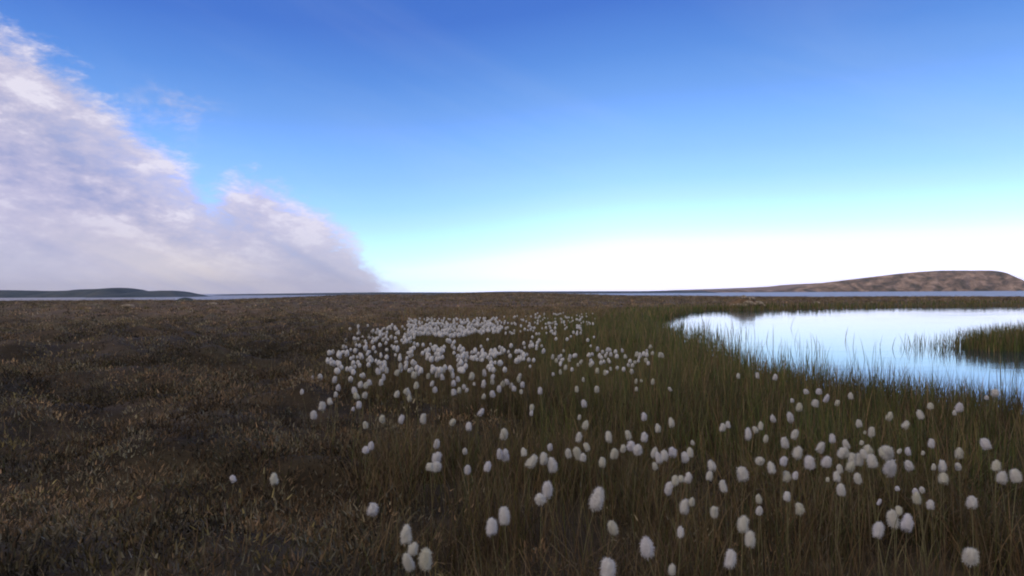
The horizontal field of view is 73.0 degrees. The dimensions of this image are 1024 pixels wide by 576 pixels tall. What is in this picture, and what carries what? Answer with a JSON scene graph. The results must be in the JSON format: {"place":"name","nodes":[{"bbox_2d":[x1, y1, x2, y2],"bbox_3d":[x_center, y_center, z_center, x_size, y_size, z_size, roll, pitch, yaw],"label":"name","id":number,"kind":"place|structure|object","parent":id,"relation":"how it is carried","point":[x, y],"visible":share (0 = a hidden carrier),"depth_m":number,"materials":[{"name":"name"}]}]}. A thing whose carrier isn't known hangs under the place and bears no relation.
{"place":"outdoors","nodes":[
{"label":"outdoors","id":0,"kind":"place"},
{"bbox_2d":[0,288,145,297],"bbox_3d":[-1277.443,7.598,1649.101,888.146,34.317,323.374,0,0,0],"label":"hill","id":1,"kind":"structure","parent":0,"point":[78,293],"depth_m":1553.80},
{"bbox_2d":[86,291,212,297],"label":"hill","id":2,"kind":"structure","parent":0,"point":[157,294],"depth_m":1421.03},
{"bbox_2d":[269,472,278,537],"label":"cotton grass","id":3,"kind":"structure","parent":0,"point":[273,478],"depth_m":1.68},
{"bbox_2d":[407,541,418,574],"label":"cotton grass","id":4,"kind":"structure","parent":0,"point":[412,548],"depth_m":1.25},
{"bbox_2d":[418,545,433,575],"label":"cotton grass","id":5,"kind":"structure","parent":0,"point":[425,561],"depth_m":1.17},
{"bbox_2d":[433,461,445,518],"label":"cotton grass","id":6,"kind":"structure","parent":0,"point":[437,465],"depth_m":1.89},
{"bbox_2d":[212,291,715,295],"bbox_3d":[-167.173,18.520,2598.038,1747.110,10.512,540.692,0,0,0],"label":"hill","id":7,"kind":"structure","parent":0,"point":[558,292],"depth_m":2449.92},
{"bbox_2d":[466,422,473,483],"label":"cotton grass","id":8,"kind":"structure","parent":0,"point":[468,426],"depth_m":2.28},
{"bbox_2d":[483,461,491,511],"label":"cotton grass","id":9,"kind":"structure","parent":0,"point":[487,466],"depth_m":1.78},
{"bbox_2d":[496,448,502,492],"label":"cotton grass","id":10,"kind":"structure","parent":0,"point":[499,451],"depth_m":2.00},
{"bbox_2d":[496,506,509,572],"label":"cotton grass","id":11,"kind":"structure","parent":0,"point":[504,515],"depth_m":1.38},
{"bbox_2d":[502,449,510,505],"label":"cotton grass","id":12,"kind":"structure","parent":0,"point":[506,456],"depth_m":2.01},
{"bbox_2d":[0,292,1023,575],"bbox_3d":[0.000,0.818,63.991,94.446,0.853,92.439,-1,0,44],"label":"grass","id":13,"kind":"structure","parent":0,"point":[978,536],"depth_m":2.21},
{"bbox_2d":[0,293,1023,575],"bbox_3d":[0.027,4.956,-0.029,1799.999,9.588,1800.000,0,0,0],"label":"ground","id":14,"kind":"structure","parent":0,"point":[16,349],"depth_m":2.68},
{"bbox_2d":[366,502,378,556],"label":"cotton grass","id":15,"kind":"structure","parent":14,"relation":"on","point":[372,509],"depth_m":1.52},
{"bbox_2d":[400,524,411,545],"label":"cotton grass","id":16,"kind":"structure","parent":14,"relation":"on","point":[406,535],"depth_m":1.29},
{"bbox_2d":[401,553,414,574],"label":"cotton grass","id":17,"kind":"structure","parent":14,"relation":"on","point":[408,562],"depth_m":1.20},
{"bbox_2d":[426,463,441,535],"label":"cotton grass","id":18,"kind":"structure","parent":14,"relation":"on","point":[430,466],"depth_m":1.80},
{"bbox_2d":[431,451,441,511],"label":"cotton grass","id":19,"kind":"structure","parent":14,"relation":"on","point":[436,456],"depth_m":1.99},
{"bbox_2d":[318,312,649,411],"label":"cotton grass","id":20,"kind":"structure","parent":14,"relation":"on","point":[426,329],"depth_m":5.43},
{"bbox_2d":[485,517,498,571],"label":"cotton grass","id":21,"kind":"structure","parent":14,"relation":"on","point":[491,527],"depth_m":1.32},
{"bbox_2d":[499,428,508,474],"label":"cotton grass","id":22,"kind":"structure","parent":14,"relation":"on","point":[504,433],"depth_m":2.25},
{"bbox_2d":[0,291,1023,575],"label":"heath","id":23,"kind":"object","parent":14,"relation":"on","point":[176,515],"visible":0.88,"depth_m":2.64,"materials":[{"name":"brown plant"}]},
{"bbox_2d":[534,492,550,572],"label":"cotton grass","id":24,"kind":"structure","parent":14,"relation":"on","point":[540,498],"depth_m":1.54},
{"bbox_2d":[559,448,571,514],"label":"cotton grass","id":25,"kind":"structure","parent":14,"relation":"on","point":[568,453],"depth_m":2.03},
{"bbox_2d":[580,453,586,535],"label":"cotton grass","id":26,"kind":"structure","parent":14,"relation":"on","point":[582,457],"depth_m":1.83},
{"bbox_2d":[566,486,605,575],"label":"cotton grass","id":27,"kind":"structure","parent":14,"relation":"on","point":[596,500],"depth_m":1.48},
{"bbox_2d":[583,442,592,520],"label":"cotton grass","id":28,"kind":"structure","parent":14,"relation":"on","point":[586,446],"depth_m":1.97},
{"bbox_2d":[600,557,617,575],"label":"cotton grass","id":29,"kind":"structure","parent":14,"relation":"on","point":[608,567],"depth_m":1.12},
{"bbox_2d":[626,441,634,503],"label":"cotton grass","id":30,"kind":"structure","parent":14,"relation":"on","point":[630,444],"depth_m":2.01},
{"bbox_2d":[640,536,654,574],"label":"cotton grass","id":31,"kind":"structure","parent":14,"relation":"on","point":[646,548],"depth_m":1.25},
{"bbox_2d":[647,482,673,561],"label":"cotton grass","id":32,"kind":"structure","parent":14,"relation":"on","point":[668,490],"depth_m":1.62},
{"bbox_2d":[668,563,675,575],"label":"cotton grass","id":33,"kind":"structure","parent":14,"relation":"on","point":[671,569],"depth_m":1.18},
{"bbox_2d":[669,475,680,567],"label":"cotton grass","id":34,"kind":"structure","parent":14,"relation":"on","point":[675,480],"depth_m":1.59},
{"bbox_2d":[671,475,684,542],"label":"cotton grass","id":35,"kind":"structure","parent":14,"relation":"on","point":[681,478],"depth_m":1.67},
{"bbox_2d":[681,451,688,498],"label":"cotton grass","id":36,"kind":"structure","parent":14,"relation":"on","point":[684,457],"depth_m":1.91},
{"bbox_2d":[679,498,691,566],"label":"cotton grass","id":37,"kind":"structure","parent":14,"relation":"on","point":[684,505],"depth_m":1.53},
{"bbox_2d":[681,472,691,528],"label":"cotton grass","id":38,"kind":"structure","parent":14,"relation":"on","point":[688,477],"depth_m":1.77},
{"bbox_2d":[688,497,710,572],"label":"cotton grass","id":39,"kind":"structure","parent":14,"relation":"on","point":[691,502],"depth_m":1.53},
{"bbox_2d":[704,470,712,539],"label":"cotton grass","id":40,"kind":"structure","parent":14,"relation":"on","point":[709,476],"depth_m":1.76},
{"bbox_2d":[703,506,718,575],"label":"cotton grass","id":41,"kind":"structure","parent":14,"relation":"on","point":[714,512],"depth_m":1.38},
{"bbox_2d":[725,295,765,307],"bbox_3d":[9.542,0.579,28.397,2.500,0.574,1.800,0,0,0],"label":"stony mound","id":42,"kind":"object","parent":14,"relation":"on","point":[750,300],"visible":0.71,"depth_m":28.06,"materials":[{"name":"stone"}]},
{"bbox_2d":[744,531,756,575],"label":"cotton grass","id":43,"kind":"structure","parent":14,"relation":"on","point":[749,539],"depth_m":1.25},
{"bbox_2d":[749,506,762,575],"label":"cotton grass","id":44,"kind":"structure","parent":14,"relation":"on","point":[759,510],"depth_m":1.44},
{"bbox_2d":[748,456,764,518],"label":"cotton grass","id":45,"kind":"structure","parent":14,"relation":"on","point":[760,460],"depth_m":1.88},
{"bbox_2d":[755,494,762,575],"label":"cotton grass","id":46,"kind":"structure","parent":14,"relation":"on","point":[758,498],"depth_m":1.48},
{"bbox_2d":[525,299,1023,511],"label":"sedge","id":47,"kind":"object","parent":14,"relation":"on","point":[1011,339],"visible":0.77,"depth_m":4.09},
{"bbox_2d":[767,460,783,552],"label":"cotton grass","id":48,"kind":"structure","parent":14,"relation":"on","point":[771,468],"depth_m":1.75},
{"bbox_2d":[772,456,787,527],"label":"cotton grass","id":49,"kind":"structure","parent":14,"relation":"on","point":[783,461],"depth_m":1.81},
{"bbox_2d":[783,491,790,569],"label":"cotton grass","id":50,"kind":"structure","parent":14,"relation":"on","point":[786,496],"depth_m":1.47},
{"bbox_2d":[821,456,844,546],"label":"cotton grass","id":51,"kind":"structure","parent":14,"relation":"on","point":[826,461],"depth_m":1.82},
{"bbox_2d":[829,434,845,503],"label":"cotton grass","id":52,"kind":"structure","parent":14,"relation":"on","point":[832,439],"depth_m":2.09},
{"bbox_2d":[868,426,880,495],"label":"cotton grass","id":53,"kind":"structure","parent":14,"relation":"on","point":[871,434],"depth_m":2.22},
{"bbox_2d":[872,521,884,575],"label":"cotton grass","id":54,"kind":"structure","parent":14,"relation":"on","point":[878,530],"depth_m":1.31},
{"bbox_2d":[867,505,902,573],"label":"cotton grass","id":55,"kind":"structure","parent":14,"relation":"on","point":[899,510],"depth_m":1.42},
{"bbox_2d":[902,447,911,514],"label":"cotton grass","id":56,"kind":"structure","parent":14,"relation":"on","point":[908,451],"depth_m":1.95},
{"bbox_2d":[902,421,915,480],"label":"cotton grass","id":57,"kind":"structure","parent":14,"relation":"on","point":[905,425],"depth_m":2.30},
{"bbox_2d":[900,513,918,575],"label":"cotton grass","id":58,"kind":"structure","parent":14,"relation":"on","point":[907,523],"depth_m":1.34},
{"bbox_2d":[904,460,921,547],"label":"cotton grass","id":59,"kind":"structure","parent":14,"relation":"on","point":[908,466],"depth_m":1.88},
{"bbox_2d":[907,500,933,575],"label":"cotton grass","id":60,"kind":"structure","parent":14,"relation":"on","point":[930,504],"depth_m":1.47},
{"bbox_2d":[916,410,924,470],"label":"cotton grass","id":61,"kind":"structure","parent":14,"relation":"on","point":[920,414],"depth_m":2.55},
{"bbox_2d":[912,488,937,573],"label":"cotton grass","id":62,"kind":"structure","parent":14,"relation":"on","point":[914,490],"depth_m":1.62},
{"bbox_2d":[921,451,942,548],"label":"cotton grass","id":63,"kind":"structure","parent":14,"relation":"on","point":[922,452],"depth_m":1.84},
{"bbox_2d":[937,472,948,562],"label":"cotton grass","id":64,"kind":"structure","parent":14,"relation":"on","point":[943,478],"depth_m":1.73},
{"bbox_2d":[954,447,963,523],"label":"cotton grass","id":65,"kind":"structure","parent":14,"relation":"on","point":[958,452],"depth_m":1.99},
{"bbox_2d":[955,402,963,448],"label":"cotton grass","id":66,"kind":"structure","parent":14,"relation":"on","point":[959,407],"depth_m":2.73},
{"bbox_2d":[961,547,979,575],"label":"cotton grass","id":67,"kind":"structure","parent":14,"relation":"on","point":[970,556],"depth_m":1.21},
{"bbox_2d":[989,389,999,434],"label":"cotton grass","id":68,"kind":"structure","parent":14,"relation":"on","point":[995,392],"depth_m":2.93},
{"bbox_2d":[995,470,1009,549],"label":"cotton grass","id":69,"kind":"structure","parent":14,"relation":"on","point":[1001,477],"depth_m":1.75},
{"bbox_2d":[1004,468,1021,575],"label":"cotton grass","id":70,"kind":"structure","parent":14,"relation":"on","point":[1015,476],"depth_m":1.65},
{"bbox_2d":[0,291,1023,300],"bbox_3d":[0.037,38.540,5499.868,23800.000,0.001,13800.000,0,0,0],"label":"sea","id":71,"kind":"structure","parent":0,"point":[926,293],"depth_m":1225.30,"materials":[{"name":"grey liquid"}]},
{"bbox_2d":[0,0,1023,293],"label":"sky","id":72,"kind":"structure","parent":0,"point":[194,146],"materials":[{"name":"blue"}]},
{"bbox_2d":[521,447,530,507],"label":"cotton grass","id":73,"kind":"structure","parent":0,"point":[523,452],"depth_m":1.89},
{"bbox_2d":[525,454,538,531],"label":"cotton grass","id":74,"kind":"structure","parent":0,"point":[531,462],"depth_m":1.87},
{"bbox_2d":[540,452,547,505],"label":"cotton grass","id":75,"kind":"structure","parent":0,"point":[543,456],"depth_m":1.95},
{"bbox_2d":[542,481,560,571],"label":"cotton grass","id":76,"kind":"structure","parent":0,"point":[547,488],"depth_m":1.64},
{"bbox_2d":[547,457,557,520],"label":"cotton grass","id":77,"kind":"structure","parent":0,"point":[552,465],"depth_m":1.88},
{"bbox_2d":[567,447,581,509],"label":"cotton grass","id":78,"kind":"structure","parent":0,"point":[577,452],"depth_m":2.06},
{"bbox_2d":[598,456,605,551],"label":"cotton grass","id":79,"kind":"structure","parent":0,"point":[602,462],"depth_m":1.77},
{"bbox_2d":[595,520,618,575],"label":"cotton grass","id":80,"kind":"structure","parent":0,"point":[613,530],"depth_m":1.39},
{"bbox_2d":[605,431,616,499],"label":"cotton grass","id":81,"kind":"structure","parent":0,"point":[608,436],"depth_m":2.19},
{"bbox_2d":[605,448,618,500],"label":"cotton grass","id":82,"kind":"structure","parent":0,"point":[614,454],"depth_m":2.03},
{"bbox_2d":[632,443,642,530],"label":"cotton grass","id":83,"kind":"structure","parent":0,"point":[637,450],"depth_m":1.91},
{"bbox_2d":[655,452,662,525],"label":"cotton grass","id":84,"kind":"structure","parent":0,"point":[658,458],"depth_m":1.96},
{"bbox_2d":[660,449,668,517],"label":"cotton grass","id":85,"kind":"structure","parent":0,"point":[664,454],"depth_m":1.88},
{"bbox_2d":[668,417,674,474],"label":"cotton grass","id":86,"kind":"structure","parent":0,"point":[671,422],"depth_m":2.30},
{"bbox_2d":[668,446,681,504],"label":"cotton grass","id":87,"kind":"structure","parent":0,"point":[672,452],"depth_m":2.02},
{"bbox_2d":[676,526,683,575],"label":"cotton grass","id":88,"kind":"structure","parent":0,"point":[680,531],"depth_m":1.30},
{"bbox_2d":[706,460,716,531],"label":"cotton grass","id":89,"kind":"structure","parent":0,"point":[711,465],"depth_m":1.81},
{"bbox_2d":[664,286,768,290],"bbox_3d":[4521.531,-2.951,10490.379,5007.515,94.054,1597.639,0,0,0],"label":"hill","id":90,"kind":"structure","parent":0,"point":[720,289],"depth_m":10228.70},
{"bbox_2d":[715,423,725,493],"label":"cotton grass","id":91,"kind":"structure","parent":0,"point":[722,428],"depth_m":2.31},
{"bbox_2d":[718,480,734,573],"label":"cotton grass","id":92,"kind":"structure","parent":0,"point":[723,487],"depth_m":1.60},
{"bbox_2d":[723,549,736,575],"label":"cotton grass","id":93,"kind":"structure","parent":0,"point":[730,559],"depth_m":1.18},
{"bbox_2d":[735,466,749,537],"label":"cotton grass","id":94,"kind":"structure","parent":0,"point":[742,474],"depth_m":1.80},
{"bbox_2d":[737,515,748,575],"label":"cotton grass","id":95,"kind":"structure","parent":0,"point":[742,523],"depth_m":1.29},
{"bbox_2d":[744,426,751,466],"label":"cotton grass","id":96,"kind":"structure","parent":0,"point":[748,433],"depth_m":2.30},
{"bbox_2d":[765,470,791,553],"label":"cotton grass","id":97,"kind":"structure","parent":0,"point":[786,476],"depth_m":1.77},
{"bbox_2d":[742,283,817,289],"bbox_3d":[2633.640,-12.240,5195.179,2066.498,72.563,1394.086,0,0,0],"label":"hill","id":98,"kind":"structure","parent":0,"point":[780,287],"depth_m":5035.37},
{"bbox_2d":[779,437,788,512],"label":"cotton grass","id":99,"kind":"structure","parent":0,"point":[784,442],"depth_m":2.08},
{"bbox_2d":[785,471,798,560],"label":"cotton grass","id":100,"kind":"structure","parent":0,"point":[795,475],"depth_m":1.71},
{"bbox_2d":[788,429,798,494],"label":"cotton grass","id":101,"kind":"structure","parent":0,"point":[794,434],"depth_m":2.21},
{"bbox_2d":[785,446,803,516],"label":"cotton grass","id":102,"kind":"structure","parent":0,"point":[796,453],"depth_m":1.93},
{"bbox_2d":[795,502,805,573],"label":"cotton grass","id":103,"kind":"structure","parent":0,"point":[799,509],"depth_m":1.47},
{"bbox_2d":[804,456,829,554],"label":"cotton grass","id":104,"kind":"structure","parent":0,"point":[809,462],"depth_m":1.82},
{"bbox_2d":[814,441,824,514],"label":"cotton grass","id":105,"kind":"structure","parent":0,"point":[820,448],"depth_m":2.07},
{"bbox_2d":[829,464,842,549],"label":"cotton grass","id":106,"kind":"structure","parent":0,"point":[839,468],"depth_m":1.76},
{"bbox_2d":[653,306,1023,413],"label":"pond water","id":107,"kind":"structure","parent":0,"point":[869,328],"depth_m":10.99,"materials":[{"name":"blue liquid"}]},
{"bbox_2d":[833,471,844,569],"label":"cotton grass","id":108,"kind":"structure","parent":0,"point":[836,475],"depth_m":1.64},
{"bbox_2d":[835,483,846,575],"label":"cotton grass","id":109,"kind":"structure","parent":0,"point":[840,489],"depth_m":1.58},
{"bbox_2d":[836,446,846,542],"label":"cotton grass","id":110,"kind":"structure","parent":0,"point":[841,453],"depth_m":1.85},
{"bbox_2d":[845,461,854,558],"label":"cotton grass","id":111,"kind":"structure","parent":0,"point":[850,466],"depth_m":1.78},
{"bbox_2d":[680,270,1023,291],"bbox_3d":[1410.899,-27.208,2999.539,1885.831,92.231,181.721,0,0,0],"label":"hill","id":112,"kind":"structure","parent":0,"point":[966,280],"depth_m":2942.97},
{"bbox_2d":[846,473,861,564],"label":"cotton grass","id":113,"kind":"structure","parent":0,"point":[857,478],"depth_m":1.69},
{"bbox_2d":[844,447,869,527],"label":"cotton grass","id":114,"kind":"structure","parent":0,"point":[847,453],"depth_m":1.85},
{"bbox_2d":[854,452,866,545],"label":"cotton grass","id":115,"kind":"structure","parent":0,"point":[858,460],"depth_m":1.86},
{"bbox_2d":[862,444,873,542],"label":"cotton grass","id":116,"kind":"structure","parent":0,"point":[868,449],"depth_m":1.90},
{"bbox_2d":[859,448,876,541],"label":"cotton grass","id":117,"kind":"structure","parent":0,"point":[863,453],"depth_m":1.85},
{"bbox_2d":[867,453,883,556],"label":"cotton grass","id":118,"kind":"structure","parent":0,"point":[872,461],"depth_m":1.78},
{"bbox_2d":[876,499,883,575],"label":"cotton grass","id":119,"kind":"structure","parent":0,"point":[878,502],"depth_m":1.47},
{"bbox_2d":[880,445,893,507],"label":"cotton grass","id":120,"kind":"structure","parent":0,"point":[888,451],"depth_m":2.00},
{"bbox_2d":[882,459,896,552],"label":"cotton grass","id":121,"kind":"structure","parent":0,"point":[890,465],"depth_m":1.81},
{"bbox_2d":[886,509,899,575],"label":"cotton grass","id":122,"kind":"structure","parent":0,"point":[891,515],"depth_m":1.44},
{"bbox_2d":[892,448,903,542],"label":"cotton grass","id":123,"kind":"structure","parent":0,"point":[898,451],"depth_m":1.87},
{"bbox_2d":[895,486,906,575],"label":"cotton grass","id":124,"kind":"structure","parent":0,"point":[897,488],"depth_m":1.56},
{"bbox_2d":[913,487,924,575],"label":"cotton grass","id":125,"kind":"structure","parent":0,"point":[922,490],"depth_m":1.61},
{"bbox_2d":[911,491,927,575],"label":"cotton grass","id":126,"kind":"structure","parent":0,"point":[916,498],"depth_m":1.58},
{"bbox_2d":[927,439,934,482],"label":"cotton grass","id":127,"kind":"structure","parent":0,"point":[930,443],"depth_m":2.16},
{"bbox_2d":[931,463,942,560],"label":"cotton grass","id":128,"kind":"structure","parent":0,"point":[933,466],"depth_m":1.78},
{"bbox_2d":[938,459,954,553],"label":"cotton grass","id":129,"kind":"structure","parent":0,"point":[942,466],"depth_m":1.79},
{"bbox_2d":[955,462,961,544],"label":"cotton grass","id":130,"kind":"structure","parent":0,"point":[958,466],"depth_m":1.81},
{"bbox_2d":[965,495,978,574],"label":"cotton grass","id":131,"kind":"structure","parent":0,"point":[971,502],"depth_m":1.50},
{"bbox_2d":[979,438,994,534],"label":"cotton grass","id":132,"kind":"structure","parent":0,"point":[985,443],"depth_m":1.97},
{"bbox_2d":[991,459,1012,543],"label":"cotton grass","id":133,"kind":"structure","parent":0,"point":[996,465],"depth_m":1.72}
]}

